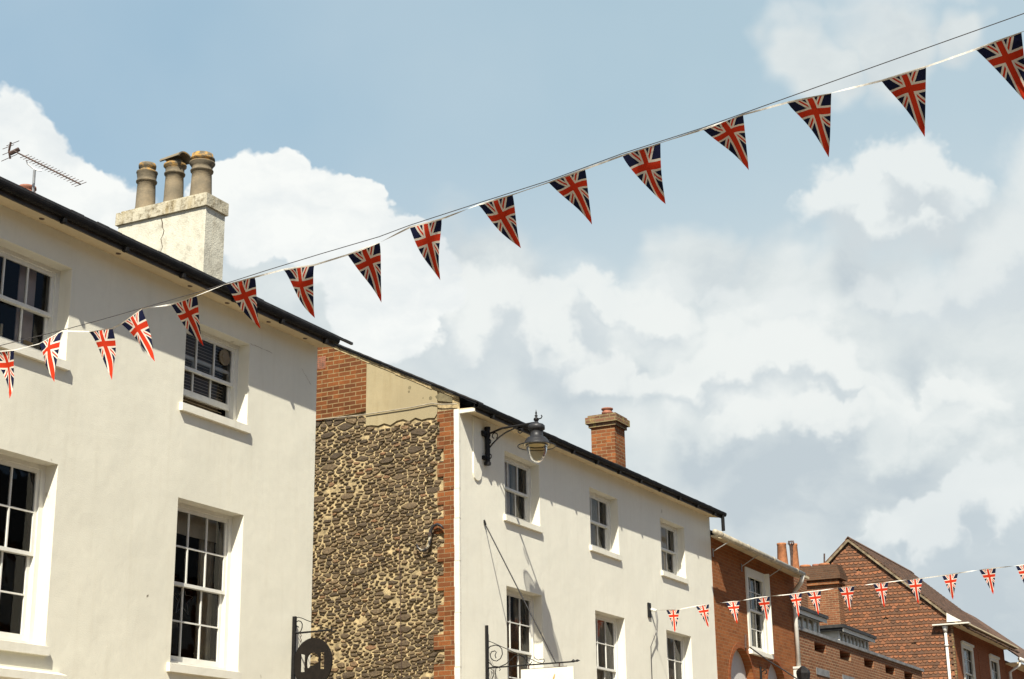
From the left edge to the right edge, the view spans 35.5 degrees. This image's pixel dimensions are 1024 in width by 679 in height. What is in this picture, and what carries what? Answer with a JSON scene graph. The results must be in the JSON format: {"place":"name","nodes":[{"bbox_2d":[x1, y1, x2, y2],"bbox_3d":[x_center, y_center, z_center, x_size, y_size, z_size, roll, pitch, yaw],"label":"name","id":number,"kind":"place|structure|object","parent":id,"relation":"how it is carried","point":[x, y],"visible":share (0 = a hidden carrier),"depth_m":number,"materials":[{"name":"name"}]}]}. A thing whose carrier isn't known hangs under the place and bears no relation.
{"place":"outdoors","nodes":[
{"label":"outdoors","id":0,"kind":"place"},
{"bbox_2d":[0,0,1023,663],"label":"sky","id":1,"kind":"structure","parent":0,"point":[812,349],"materials":[{"name":"blue"}]},
{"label":"pavement","id":2,"kind":"structure","parent":0,"visible":0},
{"bbox_2d":[0,151,352,678],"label":"rendered house","id":3,"kind":"structure","parent":2,"relation":"on","point":[156,518],"depth_m":18.61,"materials":[{"name":"white paint"}]},
{"bbox_2d":[0,449,57,655],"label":"window","id":4,"kind":"structure","parent":3,"relation":"in","point":[28,485],"depth_m":17.05,"materials":[{"name":"white paint"}]},
{"bbox_2d":[0,238,71,370],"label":"window","id":5,"kind":"structure","parent":3,"relation":"in","point":[35,289],"depth_m":17.70,"materials":[{"name":"white paint"}]},
{"bbox_2d":[1,141,85,191],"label":"tv aerial","id":6,"kind":"object","parent":3,"relation":"attached to","point":[13,151],"visible":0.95,"depth_m":20.84,"materials":[{"name":"metal"}]},
{"bbox_2d":[166,497,243,678],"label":"window","id":7,"kind":"structure","parent":3,"relation":"in","point":[209,539],"depth_m":19.73,"materials":[{"name":"white paint"}]},
{"bbox_2d":[179,323,250,433],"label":"window","id":8,"kind":"structure","parent":3,"relation":"in","point":[216,371],"depth_m":20.40,"materials":[{"name":"white paint"}]},
{"bbox_2d":[291,616,336,678],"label":"hanging sign","id":9,"kind":"object","parent":3,"relation":"attached to","point":[308,647],"visible":1,"depth_m":20.32,"materials":[{"name":"black metal"}]},
{"bbox_2d":[0,13,1023,345],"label":"support wire","id":10,"kind":"object","parent":3,"relation":"attached to","point":[546,181],"visible":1,"depth_m":11.13,"materials":[{"name":"metal"}]},
{"bbox_2d":[0,31,1023,397],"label":"bunting","id":11,"kind":"object","parent":10,"relation":"hanging from","point":[1004,57],"visible":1,"depth_m":11.28,"materials":[{"name":"fabric"}]},
{"bbox_2d":[310,344,726,678],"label":"stone gabled house","id":12,"kind":"structure","parent":2,"relation":"on","point":[600,546],"depth_m":26.36,"materials":[{"name":"white paint"}]},
{"bbox_2d":[316,403,456,419],"bbox_3d":[-2.557,1.263,26.348,3.780,0.106,0.018,-9,-19,26],"label":"cable","id":13,"kind":"object","parent":12,"relation":"attached to","point":[386,411],"visible":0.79,"depth_m":26.09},
{"bbox_2d":[399,544,401,672],"bbox_3d":[-1.733,5.178,24.726,0.061,4.070,0.011,-9,-19,26],"label":"cable","id":14,"kind":"object","parent":12,"relation":"attached to","point":[400,605],"visible":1,"depth_m":25.03,"materials":[{"name":"metal"}]},
{"bbox_2d":[481,411,555,465],"bbox_3d":[0.112,1.596,25.841,1.263,0.887,0.628,-9,-19,26],"label":"wall lamp","id":15,"kind":"object","parent":12,"relation":"attached to","point":[536,440],"visible":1,"depth_m":25.77,"materials":[{"name":"black metal"}]},
{"bbox_2d":[504,450,542,532],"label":"window","id":16,"kind":"structure","parent":12,"relation":"in","point":[522,494],"depth_m":27.62,"materials":[{"name":"white paint"}]},
{"bbox_2d":[506,586,542,678],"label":"window","id":17,"kind":"structure","parent":12,"relation":"in","point":[524,638],"depth_m":26.93,"materials":[{"name":"white paint"}]},
{"bbox_2d":[483,520,579,678],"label":"hanging sign","id":18,"kind":"object","parent":12,"relation":"attached to","point":[562,672],"visible":1,"depth_m":24.63,"materials":[{"name":"black metal"}]},
{"bbox_2d":[589,487,621,560],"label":"window","id":19,"kind":"structure","parent":12,"relation":"in","point":[604,528],"depth_m":30.51,"materials":[{"name":"white paint"}]},
{"bbox_2d":[595,610,626,678],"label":"window","id":20,"kind":"structure","parent":12,"relation":"in","point":[610,629],"depth_m":29.96,"materials":[{"name":"white paint"}]},
{"bbox_2d":[647,603,657,633],"bbox_3d":[2.742,5.445,31.220,0.234,0.603,0.118,6,-18,-20],"label":"wall pulley","id":21,"kind":"object","parent":12,"relation":"attached to","point":[649,609],"depth_m":31.22,"materials":[{"name":"black paint"}]},
{"bbox_2d":[650,633,655,678],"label":"rope","id":22,"kind":"object","parent":21,"relation":"hanging from","point":[651,655],"visible":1,"depth_m":30.83,"materials":[{"name":"fabric"}]},
{"bbox_2d":[653,564,1023,630],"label":"bunting","id":23,"kind":"object","parent":21,"relation":"hanging from","point":[988,574],"visible":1,"depth_m":29.40,"materials":[{"name":"fabric"}]},
{"bbox_2d":[660,518,688,583],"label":"window","id":24,"kind":"structure","parent":12,"relation":"in","point":[672,535],"depth_m":33.46,"materials":[{"name":"white paint"}]},
{"bbox_2d":[666,630,692,678],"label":"window","id":25,"kind":"structure","parent":12,"relation":"in","point":[679,649],"depth_m":32.94,"materials":[{"name":"white paint"}]},
{"bbox_2d":[710,529,808,678],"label":"brick house","id":26,"kind":"structure","parent":2,"relation":"on","point":[742,572],"depth_m":36.99,"materials":[{"name":"brick"}]},
{"bbox_2d":[744,567,773,658],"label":"window","id":27,"kind":"structure","parent":26,"relation":"in","point":[760,630],"depth_m":37.40,"materials":[{"name":"white paint"}]},
{"bbox_2d":[759,667,766,678],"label":"sign bracket","id":28,"kind":"object","parent":26,"relation":"attached to","point":[760,669],"visible":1,"depth_m":36.55,"materials":[{"name":"black metal"}]},
{"bbox_2d":[749,647,797,678],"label":"stay cable","id":29,"kind":"object","parent":26,"relation":"attached to","point":[773,663],"visible":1,"depth_m":36.18,"materials":[{"name":"metal"}]},
{"bbox_2d":[796,666,809,678],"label":"wall lantern","id":30,"kind":"object","parent":26,"relation":"attached to","point":[802,672],"depth_m":37.88,"materials":[{"name":"black paint"}]},
{"bbox_2d":[798,553,923,678],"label":"parapet building","id":31,"kind":"structure","parent":2,"relation":"on","point":[833,645],"depth_m":45.81,"materials":[{"name":"brown brick"}]},
{"bbox_2d":[825,536,1019,678],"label":"tile hung house","id":32,"kind":"structure","parent":2,"relation":"on","point":[903,625],"depth_m":56.47,"materials":[{"name":"orange brick"}]},
{"bbox_2d":[961,640,975,678],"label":"window","id":33,"kind":"structure","parent":32,"relation":"in","point":[966,648],"depth_m":57.41,"materials":[{"name":"white paint"}]},
{"bbox_2d":[989,654,1000,678],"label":"window","id":34,"kind":"structure","parent":32,"relation":"in","point":[993,660],"depth_m":61.36,"materials":[{"name":"white paint"}]},
{"bbox_2d":[920,594,1023,678],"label":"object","id":35,"kind":"structure","parent":2,"relation":"on","point":[1014,670],"depth_m":64.83,"materials":[{"name":"white paint"}]}
]}

